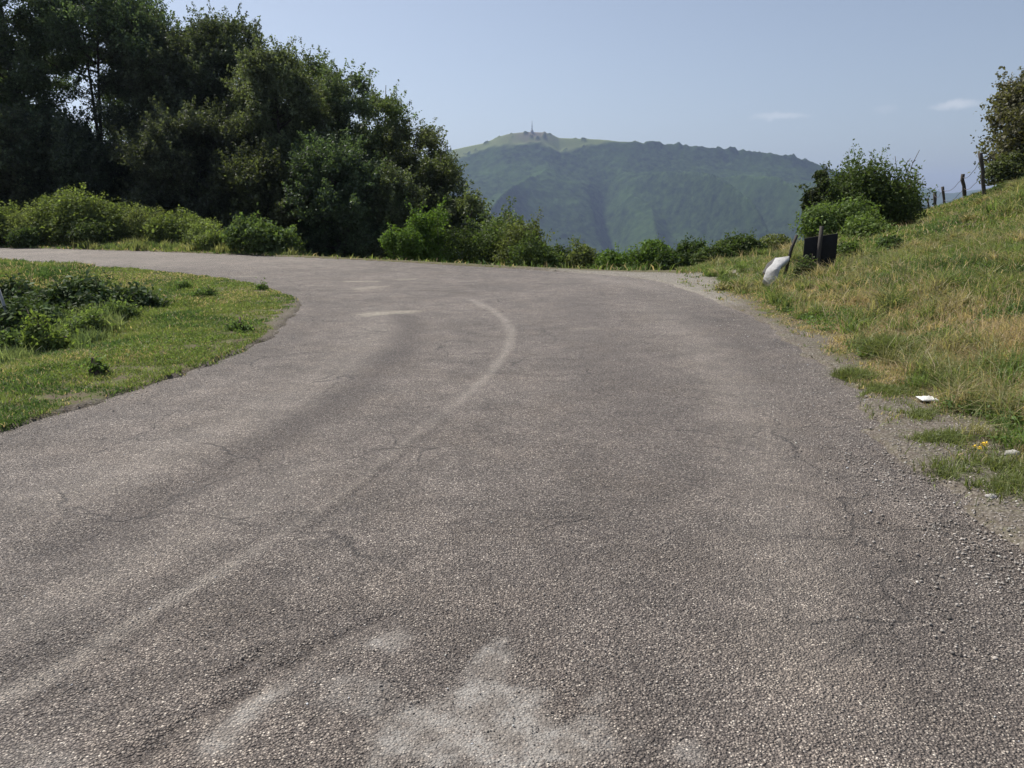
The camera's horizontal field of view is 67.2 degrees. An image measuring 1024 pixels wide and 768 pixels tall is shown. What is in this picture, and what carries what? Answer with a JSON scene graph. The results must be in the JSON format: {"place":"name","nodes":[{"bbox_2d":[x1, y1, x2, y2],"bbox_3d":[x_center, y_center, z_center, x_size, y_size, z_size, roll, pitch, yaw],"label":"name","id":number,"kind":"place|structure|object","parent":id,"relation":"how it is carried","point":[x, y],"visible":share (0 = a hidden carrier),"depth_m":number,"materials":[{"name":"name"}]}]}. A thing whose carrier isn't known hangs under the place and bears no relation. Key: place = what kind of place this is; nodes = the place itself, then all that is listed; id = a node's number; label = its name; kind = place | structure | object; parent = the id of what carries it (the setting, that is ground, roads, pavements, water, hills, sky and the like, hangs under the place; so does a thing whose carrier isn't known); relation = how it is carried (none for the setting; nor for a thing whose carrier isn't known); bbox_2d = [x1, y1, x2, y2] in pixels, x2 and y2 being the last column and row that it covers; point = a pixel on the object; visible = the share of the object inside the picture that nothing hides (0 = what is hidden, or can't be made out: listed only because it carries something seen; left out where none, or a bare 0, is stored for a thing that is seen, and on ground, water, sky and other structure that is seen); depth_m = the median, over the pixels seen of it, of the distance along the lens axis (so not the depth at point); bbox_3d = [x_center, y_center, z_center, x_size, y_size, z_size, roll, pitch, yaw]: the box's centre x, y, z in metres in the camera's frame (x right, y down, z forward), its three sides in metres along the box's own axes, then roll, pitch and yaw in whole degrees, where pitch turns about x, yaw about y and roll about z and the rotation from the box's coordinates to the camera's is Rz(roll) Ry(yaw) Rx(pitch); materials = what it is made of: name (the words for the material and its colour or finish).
{"place":"outdoors","nodes":[
{"label":"outdoors","id":0,"kind":"place"},
{"bbox_2d":[0,257,299,431],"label":"verge grass","id":1,"kind":"structure","parent":0,"point":[35,271],"depth_m":9.60,"materials":[{"name":"green plant"}]},
{"bbox_2d":[0,248,1023,767],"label":"road","id":2,"kind":"structure","parent":0,"point":[566,332],"depth_m":3.62,"materials":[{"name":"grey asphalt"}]},
{"bbox_2d":[0,200,1023,552],"bbox_3d":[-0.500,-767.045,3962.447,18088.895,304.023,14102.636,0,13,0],"label":"ground","id":3,"kind":"structure","parent":0,"point":[878,432],"depth_m":6.74,"materials":[{"name":"grey gravel"}]},
{"bbox_2d":[0,290,6,311],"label":"metal stake","id":4,"kind":"object","parent":3,"relation":"on","point":[2,302],"visible":0.27,"depth_m":11.21,"materials":[{"name":"silver metal"}]},
{"bbox_2d":[0,326,24,354],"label":"weed clump","id":5,"kind":"object","parent":3,"relation":"on","point":[7,338],"visible":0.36,"depth_m":9.90,"materials":[{"name":"green plant"}]},
{"bbox_2d":[0,200,30,243],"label":"shrub","id":6,"kind":"object","parent":3,"relation":"on","point":[4,211],"visible":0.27,"depth_m":30.34,"materials":[{"name":"green plant"}]},
{"bbox_2d":[0,270,41,313],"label":"bramble","id":7,"kind":"object","parent":3,"relation":"on","point":[7,291],"visible":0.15,"depth_m":12.71,"materials":[{"name":"green plant"}]},
{"bbox_2d":[3,222,44,247],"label":"shrub","id":8,"kind":"object","parent":3,"relation":"on","point":[23,237],"visible":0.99,"depth_m":29.23,"materials":[{"name":"green plant"}]},
{"bbox_2d":[1,198,51,242],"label":"shrub","id":9,"kind":"object","parent":3,"relation":"on","point":[19,220],"visible":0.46,"depth_m":30.13,"materials":[{"name":"green plant"}]},
{"bbox_2d":[0,99,58,212],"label":"deciduous tree","id":10,"kind":"object","parent":3,"relation":"on","point":[5,184],"visible":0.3,"depth_m":34.00,"materials":[{"name":"green plant"}]},
{"bbox_2d":[0,290,70,337],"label":"bramble","id":11,"kind":"object","parent":3,"relation":"on","point":[11,317],"visible":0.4,"depth_m":11.19,"materials":[{"name":"green plant"}]},
{"bbox_2d":[0,0,87,121],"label":"deciduous tree","id":12,"kind":"object","parent":3,"relation":"on","point":[23,76],"visible":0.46,"depth_m":36.38,"materials":[{"name":"green plant"}]},
{"bbox_2d":[13,308,86,352],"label":"weed clump","id":13,"kind":"object","parent":3,"relation":"on","point":[41,333],"visible":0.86,"depth_m":9.59,"materials":[{"name":"green plant"}]},
{"bbox_2d":[0,301,132,364],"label":"hollow grass","id":14,"kind":"structure","parent":3,"relation":"on","point":[93,337],"depth_m":10.29,"materials":[{"name":"green plant"}]},
{"bbox_2d":[0,98,134,209],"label":"deciduous tree","id":15,"kind":"object","parent":3,"relation":"on","point":[78,150],"visible":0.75,"depth_m":34.17,"materials":[{"name":"green plant"}]},
{"bbox_2d":[27,182,113,244],"bbox_3d":[-17.615,-6.844,30.938,3.146,2.466,3.910,-11,17,-39],"label":"shrub","id":16,"kind":"object","parent":3,"relation":"on","point":[61,214],"visible":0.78,"depth_m":30.00,"materials":[{"name":"green plant"}]},
{"bbox_2d":[17,265,149,314],"bbox_3d":[-6.815,-1.379,12.370,2.032,1.071,1.569,8,15,30],"label":"bramble","id":17,"kind":"object","parent":3,"relation":"on","point":[68,292],"visible":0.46,"depth_m":12.07,"materials":[{"name":"green plant"}]},
{"bbox_2d":[57,303,116,338],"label":"weed clump","id":18,"kind":"object","parent":3,"relation":"on","point":[92,317],"visible":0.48,"depth_m":10.59,"materials":[{"name":"green plant"}]},
{"bbox_2d":[65,217,115,246],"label":"shrub","id":19,"kind":"object","parent":3,"relation":"on","point":[91,231],"visible":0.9,"depth_m":29.11,"materials":[{"name":"green plant"}]},
{"bbox_2d":[74,344,111,376],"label":"weed tuft","id":20,"kind":"object","parent":3,"relation":"on","point":[96,367],"visible":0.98,"depth_m":7.30,"materials":[{"name":"green plant"}]},
{"bbox_2d":[0,0,186,180],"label":"deciduous tree","id":21,"kind":"object","parent":3,"relation":"on","point":[100,17],"visible":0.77,"depth_m":36.04,"materials":[{"name":"green plant"}]},
{"bbox_2d":[70,192,122,232],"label":"shrub","id":22,"kind":"object","parent":3,"relation":"on","point":[99,201],"visible":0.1,"depth_m":30.27,"materials":[{"name":"green plant"}]},
{"bbox_2d":[66,194,158,240],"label":"shrub","id":23,"kind":"object","parent":3,"relation":"on","point":[115,210],"visible":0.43,"depth_m":30.20,"materials":[{"name":"green plant"}]},
{"bbox_2d":[89,94,137,147],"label":"deciduous tree","id":24,"kind":"object","parent":3,"relation":"on","point":[105,100],"visible":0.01,"depth_m":46.19,"materials":[{"name":"green plant"}]},
{"bbox_2d":[94,292,142,319],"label":"weed clump","id":25,"kind":"object","parent":3,"relation":"on","point":[132,309],"visible":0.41,"depth_m":11.40,"materials":[{"name":"green plant"}]},
{"bbox_2d":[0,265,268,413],"bbox_3d":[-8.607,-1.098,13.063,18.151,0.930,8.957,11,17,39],"label":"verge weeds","id":26,"kind":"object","parent":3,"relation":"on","point":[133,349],"visible":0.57,"depth_m":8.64,"materials":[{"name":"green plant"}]},
{"bbox_2d":[105,277,175,309],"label":"bramble","id":27,"kind":"object","parent":3,"relation":"on","point":[140,297],"visible":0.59,"depth_m":12.24,"materials":[{"name":"green plant"}]},
{"bbox_2d":[117,203,177,238],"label":"shrub","id":28,"kind":"object","parent":3,"relation":"on","point":[139,218],"visible":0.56,"depth_m":30.02,"materials":[{"name":"green plant"}]},
{"bbox_2d":[72,2,236,206],"bbox_3d":[-17.415,-12.790,38.709,8.431,11.308,7.772,0,13,0],"label":"deciduous tree","id":29,"kind":"object","parent":3,"relation":"on","point":[136,89],"visible":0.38,"depth_m":36.39,"materials":[{"name":"green plant"}]},
{"bbox_2d":[1,276,326,443],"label":"verge gravel","id":30,"kind":"structure","parent":3,"relation":"on","point":[171,374],"depth_m":7.03,"materials":[{"name":"grey gravel"}]},
{"bbox_2d":[140,204,209,244],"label":"shrub","id":31,"kind":"object","parent":3,"relation":"on","point":[169,228],"visible":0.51,"depth_m":29.52,"materials":[{"name":"green plant"}]},
{"bbox_2d":[171,278,194,289],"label":"weed tuft","id":32,"kind":"object","parent":3,"relation":"on","point":[180,284],"visible":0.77,"depth_m":14.84,"materials":[{"name":"green plant"}]},
{"bbox_2d":[71,235,310,255],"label":"roadside tufts","id":33,"kind":"object","parent":3,"relation":"on","point":[136,244],"visible":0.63,"depth_m":27.90,"materials":[{"name":"green plant"}]},
{"bbox_2d":[102,95,289,230],"bbox_3d":[-14.415,-9.584,34.967,8.338,6.719,7.425,0,13,0],"label":"deciduous tree","id":34,"kind":"object","parent":3,"relation":"on","point":[164,157],"visible":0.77,"depth_m":33.24,"materials":[{"name":"green plant"}]},
{"bbox_2d":[175,217,224,245],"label":"shrub","id":35,"kind":"object","parent":3,"relation":"on","point":[193,231],"visible":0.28,"depth_m":29.11,"materials":[{"name":"green plant"}]},
{"bbox_2d":[188,282,216,296],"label":"weed tuft","id":36,"kind":"object","parent":3,"relation":"on","point":[207,292],"visible":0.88,"depth_m":13.24,"materials":[{"name":"green plant"}]},
{"bbox_2d":[191,222,228,250],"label":"shrub","id":37,"kind":"object","parent":3,"relation":"on","point":[203,240],"visible":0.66,"depth_m":26.92,"materials":[{"name":"green plant"}]},
{"bbox_2d":[150,0,302,160],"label":"deciduous tree","id":38,"kind":"object","parent":3,"relation":"on","point":[224,35],"visible":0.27,"depth_m":36.84,"materials":[{"name":"green plant"}]},
{"bbox_2d":[218,315,259,331],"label":"weed tuft","id":39,"kind":"object","parent":3,"relation":"on","point":[240,324],"visible":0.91,"depth_m":9.82,"materials":[{"name":"green plant"}]},
{"bbox_2d":[193,133,320,237],"bbox_3d":[-10.942,-8.095,33.827,5.801,5.668,6.211,-12,18,-42],"label":"deciduous tree","id":40,"kind":"object","parent":3,"relation":"on","point":[252,176],"visible":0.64,"depth_m":32.65,"materials":[{"name":"green plant"}]},
{"bbox_2d":[254,277,269,289],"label":"weed tuft","id":41,"kind":"object","parent":3,"relation":"on","point":[262,286],"visible":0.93,"depth_m":14.64,"materials":[{"name":"green plant"}]},
{"bbox_2d":[219,202,306,253],"bbox_3d":[-8.455,-5.167,25.916,3.042,1.892,2.033,6,15,26],"label":"shrub","id":42,"kind":"object","parent":3,"relation":"on","point":[248,233],"visible":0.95,"depth_m":25.51,"materials":[{"name":"green plant"}]},
{"bbox_2d":[209,32,340,249],"bbox_3d":[-10.815,-10.818,36.037,6.127,10.575,6.172,0,13,0],"label":"deciduous tree","id":43,"kind":"object","parent":3,"relation":"on","point":[267,77],"visible":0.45,"depth_m":34.80,"materials":[{"name":"green plant"}]},
{"bbox_2d":[279,36,351,254],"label":"deciduous tree","id":44,"kind":"object","parent":3,"relation":"on","point":[306,59],"visible":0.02,"depth_m":40.88,"materials":[{"name":"green plant"}]},
{"bbox_2d":[0,237,679,271],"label":"roadside grass","id":45,"kind":"structure","parent":3,"relation":"on","point":[154,247],"depth_m":25.61,"materials":[{"name":"green plant"}]},
{"bbox_2d":[292,58,391,253],"bbox_3d":[-8.722,-9.942,38.941,5.904,12.390,5.502,0,13,0],"label":"deciduous tree","id":46,"kind":"object","parent":3,"relation":"on","point":[336,85],"visible":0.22,"depth_m":37.56,"materials":[{"name":"green plant"}]},
{"bbox_2d":[276,126,409,258],"bbox_3d":[-7.681,-7.357,33.109,5.808,7.336,5.687,5,14,22],"label":"deciduous tree","id":47,"kind":"object","parent":3,"relation":"on","point":[342,168],"visible":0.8,"depth_m":31.92,"materials":[{"name":"green plant"}]},
{"bbox_2d":[353,79,421,191],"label":"deciduous tree","id":48,"kind":"object","parent":3,"relation":"on","point":[390,107],"visible":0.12,"depth_m":39.90,"materials":[{"name":"green plant"}]},
{"bbox_2d":[333,155,449,260],"bbox_3d":[-5.432,-6.327,34.420,5.816,7.528,5.281,-9,16,-35],"label":"deciduous tree","id":49,"kind":"object","parent":3,"relation":"on","point":[395,180],"visible":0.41,"depth_m":32.96,"materials":[{"name":"green plant"}]},
{"bbox_2d":[378,216,432,260],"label":"shrub","id":50,"kind":"object","parent":3,"relation":"on","point":[406,244],"visible":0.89,"depth_m":24.83,"materials":[{"name":"green plant"}]},
{"bbox_2d":[367,115,457,226],"bbox_3d":[-5.487,-7.896,40.629,5.831,12.157,5.872,-5,14,-20],"label":"deciduous tree","id":51,"kind":"object","parent":3,"relation":"on","point":[428,138],"visible":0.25,"depth_m":39.13,"materials":[{"name":"green plant"}]},
{"bbox_2d":[384,195,457,262],"bbox_3d":[-2.828,-4.778,26.022,2.370,3.240,2.114,-11,17,-39],"label":"shrub","id":52,"kind":"object","parent":3,"relation":"on","point":[432,242],"visible":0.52,"depth_m":25.83,"materials":[{"name":"green plant"}]},
{"bbox_2d":[414,146,489,260],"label":"deciduous tree","id":53,"kind":"object","parent":3,"relation":"on","point":[443,173],"visible":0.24,"depth_m":37.76,"materials":[{"name":"green plant"}]},
{"bbox_2d":[440,181,494,263],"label":"deciduous tree","id":54,"kind":"object","parent":3,"relation":"on","point":[459,209],"visible":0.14,"depth_m":36.23,"materials":[{"name":"green plant"}]},
{"bbox_2d":[439,204,514,264],"bbox_3d":[-1.022,-4.435,26.170,2.811,3.282,2.498,6,15,25],"label":"shrub","id":55,"kind":"object","parent":3,"relation":"on","point":[480,250],"visible":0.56,"depth_m":25.64,"materials":[{"name":"green plant"}]},
{"bbox_2d":[467,196,538,262],"bbox_3d":[-0.351,-4.635,33.292,3.347,6.806,3.435,0,13,0],"label":"shrub","id":56,"kind":"object","parent":3,"relation":"on","point":[500,220],"visible":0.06,"depth_m":32.60,"materials":[{"name":"green plant"}]},
{"bbox_2d":[486,207,557,265],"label":"shrub","id":57,"kind":"object","parent":3,"relation":"on","point":[512,237],"visible":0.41,"depth_m":24.99,"materials":[{"name":"green plant"}]},
{"bbox_2d":[505,218,578,267],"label":"shrub","id":58,"kind":"object","parent":3,"relation":"on","point":[530,252],"visible":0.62,"depth_m":23.82,"materials":[{"name":"green plant"}]},
{"bbox_2d":[560,235,598,268],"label":"shrub","id":59,"kind":"object","parent":3,"relation":"on","point":[583,255],"visible":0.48,"depth_m":23.43,"materials":[{"name":"green plant"}]},
{"bbox_2d":[586,242,644,269],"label":"shrub","id":60,"kind":"object","parent":3,"relation":"on","point":[611,257],"visible":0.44,"depth_m":22.97,"materials":[{"name":"green plant"}]},
{"bbox_2d":[630,233,673,269],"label":"shrub","id":61,"kind":"object","parent":3,"relation":"on","point":[649,254],"visible":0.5,"depth_m":23.50,"materials":[{"name":"green plant"}]},
{"bbox_2d":[653,233,708,269],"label":"shrub","id":62,"kind":"object","parent":3,"relation":"on","point":[682,252],"visible":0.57,"depth_m":22.01,"materials":[{"name":"green plant"}]},
{"bbox_2d":[689,240,739,265],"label":"shrub","id":63,"kind":"object","parent":3,"relation":"on","point":[709,252],"visible":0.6,"depth_m":21.01,"materials":[{"name":"green plant"}]},
{"bbox_2d":[710,229,771,255],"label":"shrub","id":64,"kind":"object","parent":3,"relation":"on","point":[740,243],"visible":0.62,"depth_m":21.97,"materials":[{"name":"green plant"}]},
{"bbox_2d":[762,256,788,286],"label":"concrete slab","id":65,"kind":"structure","parent":3,"relation":"on","point":[775,267],"depth_m":14.12,"materials":[{"name":"white concrete"}]},
{"bbox_2d":[762,257,776,274],"bbox_3d":[4.809,-2.165,14.318,0.507,0.374,0.186,-12,17,-41],"label":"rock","id":66,"kind":"object","parent":65,"relation":"on","point":[768,265],"visible":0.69,"depth_m":14.24,"materials":[{"name":"grey stone"}]},
{"bbox_2d":[759,233,792,251],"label":"shrub","id":67,"kind":"object","parent":3,"relation":"on","point":[772,240],"visible":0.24,"depth_m":22.82,"materials":[{"name":"green plant"}]},
{"bbox_2d":[784,235,797,274],"bbox_3d":[5.512,-2.552,15.217,0.237,0.791,0.068,0,13,0],"label":"wooden stake","id":68,"kind":"object","parent":3,"relation":"on","point":[790,251],"visible":0.73,"depth_m":15.19,"materials":[{"name":"brown wood"}]},
{"bbox_2d":[790,254,817,277],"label":"shrub","id":69,"kind":"object","parent":3,"relation":"on","point":[806,262],"visible":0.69,"depth_m":14.01,"materials":[{"name":"green plant"}]},
{"bbox_2d":[794,161,840,237],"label":"shrub","id":70,"kind":"object","parent":3,"relation":"on","point":[820,178],"visible":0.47,"depth_m":26.02,"materials":[{"name":"green plant"}]},
{"bbox_2d":[803,226,837,267],"bbox_3d":[5.833,-2.365,14.608,0.586,1.239,0.122,3,13,14],"label":"notice board","id":71,"kind":"object","parent":3,"relation":"on","point":[821,247],"visible":0.55,"depth_m":14.57,"materials":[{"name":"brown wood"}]},
{"bbox_2d":[788,193,886,241],"bbox_3d":[10.271,-5.139,24.292,2.655,1.746,2.481,-8,15,-31],"label":"shrub","id":72,"kind":"object","parent":3,"relation":"on","point":[832,217],"visible":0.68,"depth_m":23.84,"materials":[{"name":"green plant"}]},
{"bbox_2d":[814,363,879,384],"bbox_3d":[3.162,-0.028,7.245,0.888,0.299,0.845,0,13,0],"label":"weed cushion","id":73,"kind":"object","parent":3,"relation":"on","point":[854,373],"visible":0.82,"depth_m":7.20,"materials":[{"name":"green plant"}]},
{"bbox_2d":[674,176,1023,515],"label":"bank grass","id":74,"kind":"structure","parent":3,"relation":"on","point":[930,261],"depth_m":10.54,"materials":[{"name":"green plant"}]},
{"bbox_2d":[836,234,863,257],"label":"shrub","id":75,"kind":"object","parent":3,"relation":"on","point":[842,248],"visible":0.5,"depth_m":16.65,"materials":[{"name":"green plant"}]},
{"bbox_2d":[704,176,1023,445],"bbox_3d":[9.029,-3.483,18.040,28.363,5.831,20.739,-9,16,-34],"label":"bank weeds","id":76,"kind":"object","parent":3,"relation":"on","point":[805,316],"visible":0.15,"depth_m":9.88,"materials":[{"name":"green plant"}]},
{"bbox_2d":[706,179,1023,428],"bbox_3d":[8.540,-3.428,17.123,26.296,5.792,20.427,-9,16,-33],"label":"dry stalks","id":77,"kind":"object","parent":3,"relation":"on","point":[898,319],"visible":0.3,"depth_m":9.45,"materials":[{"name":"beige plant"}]},
{"bbox_2d":[839,211,896,239],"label":"shrub","id":78,"kind":"object","parent":3,"relation":"on","point":[871,225],"visible":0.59,"depth_m":20.39,"materials":[{"name":"green plant"}]},
{"bbox_2d":[809,139,941,226],"bbox_3d":[12.269,-6.444,26.357,4.467,3.774,3.524,0,13,0],"label":"hawthorn bush","id":79,"kind":"object","parent":3,"relation":"on","point":[886,192],"visible":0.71,"depth_m":25.75,"materials":[{"name":"green plant"}]},
{"bbox_2d":[895,150,923,188],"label":"bare branch","id":80,"kind":"object","parent":79,"relation":"attached to","point":[911,166],"visible":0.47,"depth_m":26.49,"materials":[{"name":"grey wood"}]},
{"bbox_2d":[810,326,945,359],"bbox_3d":[4.093,-0.465,8.216,1.977,0.328,1.959,12,18,42],"label":"weed cushion","id":81,"kind":"object","parent":3,"relation":"on","point":[889,339],"visible":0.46,"depth_m":8.06,"materials":[{"name":"green plant"}]},
{"bbox_2d":[875,230,906,251],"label":"shrub","id":82,"kind":"object","parent":3,"relation":"on","point":[888,242],"visible":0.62,"depth_m":17.13,"materials":[{"name":"green plant"}]},
{"bbox_2d":[854,380,939,401],"bbox_3d":[3.201,0.129,6.658,1.037,0.266,0.738,-5,14,-19],"label":"weed cushion","id":83,"kind":"object","parent":3,"relation":"on","point":[881,388],"visible":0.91,"depth_m":6.59,"materials":[{"name":"green plant"}]},
{"bbox_2d":[884,171,925,226],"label":"shrub","id":84,"kind":"object","parent":3,"relation":"on","point":[908,198],"visible":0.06,"depth_m":26.94,"materials":[{"name":"green plant"}]},
{"bbox_2d":[853,398,965,425],"bbox_3d":[3.012,0.281,6.011,0.964,0.261,0.963,-8,15,-32],"label":"weed cushion","id":85,"kind":"object","parent":3,"relation":"on","point":[917,413],"visible":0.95,"depth_m":5.92,"materials":[{"name":"green plant"}]},
{"bbox_2d":[916,396,938,401],"bbox_3d":[3.393,0.108,6.273,0.150,0.035,0.100,2,19,-6],"label":"crumpled wrapper","id":86,"kind":"object","parent":3,"relation":"on","point":[923,398],"visible":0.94,"depth_m":6.25,"materials":[{"name":"white paper"}]},
{"bbox_2d":[892,423,986,455],"bbox_3d":[2.955,0.362,5.255,0.713,0.080,0.703,8,15,32],"label":"weed cushion","id":87,"kind":"object","parent":3,"relation":"on","point":[928,437],"visible":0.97,"depth_m":5.27,"materials":[{"name":"green plant"}]},
{"bbox_2d":[927,152,986,206],"bbox_3d":[21.531,-8.327,39.153,0.638,4.959,28.603,6,14,23],"label":"wire fence","id":88,"kind":"object","parent":3,"relation":"on","point":[982,168],"visible":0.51,"depth_m":29.89,"materials":[{"name":"brown wood"}]},
{"bbox_2d":[891,441,1023,506],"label":"weed cushion","id":89,"kind":"object","parent":3,"relation":"on","point":[1002,484],"visible":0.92,"depth_m":4.61,"materials":[{"name":"green plant"}]},
{"bbox_2d":[985,494,996,498],"bbox_3d":[2.646,0.622,4.251,0.059,0.036,0.043,0,13,0],"label":"stone","id":90,"kind":"object","parent":3,"relation":"on","point":[993,496],"visible":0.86,"depth_m":4.24,"materials":[{"name":"white stone"}]},
{"bbox_2d":[968,66,1023,172],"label":"hawthorn tree","id":91,"kind":"object","parent":3,"relation":"on","point":[1009,101],"visible":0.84,"depth_m":26.27,"materials":[{"name":"green plant"}]},
{"bbox_2d":[973,145,1023,185],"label":"shrub","id":92,"kind":"object","parent":3,"relation":"on","point":[1003,167],"visible":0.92,"depth_m":25.92,"materials":[{"name":"green plant"}]},
{"bbox_2d":[989,180,1010,193],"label":"shrub","id":93,"kind":"object","parent":3,"relation":"on","point":[996,187],"visible":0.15,"depth_m":24.71,"materials":[{"name":"green plant"}]},
{"bbox_2d":[1004,449,1020,456],"bbox_3d":[3.200,0.445,4.921,0.090,0.049,0.081,-11,17,-40],"label":"stone","id":94,"kind":"object","parent":3,"relation":"on","point":[1011,451],"visible":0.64,"depth_m":4.91,"materials":[{"name":"white stone"}]},
{"bbox_2d":[3,0,1023,192],"label":"sky","id":95,"kind":"structure","parent":0,"point":[807,79],"materials":[{"name":"blue"}]},
{"bbox_2d":[419,131,930,257],"bbox_3d":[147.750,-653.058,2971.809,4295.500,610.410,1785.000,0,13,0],"label":"mountain","id":96,"kind":"structure","parent":0,"point":[599,194],"depth_m":2591.39,"materials":[{"name":"green plant"}]},
{"bbox_2d":[459,231,1023,673],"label":"edge gravel","id":97,"kind":"structure","parent":0,"point":[895,477],"depth_m":4.56,"materials":[{"name":"grey gravel"}]},
{"bbox_2d":[913,188,981,206],"bbox_3d":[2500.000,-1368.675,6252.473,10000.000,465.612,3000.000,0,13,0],"label":"hills","id":98,"kind":"structure","parent":0,"point":[949,197],"depth_m":5865.59,"materials":[{"name":"blue"}]}
]}

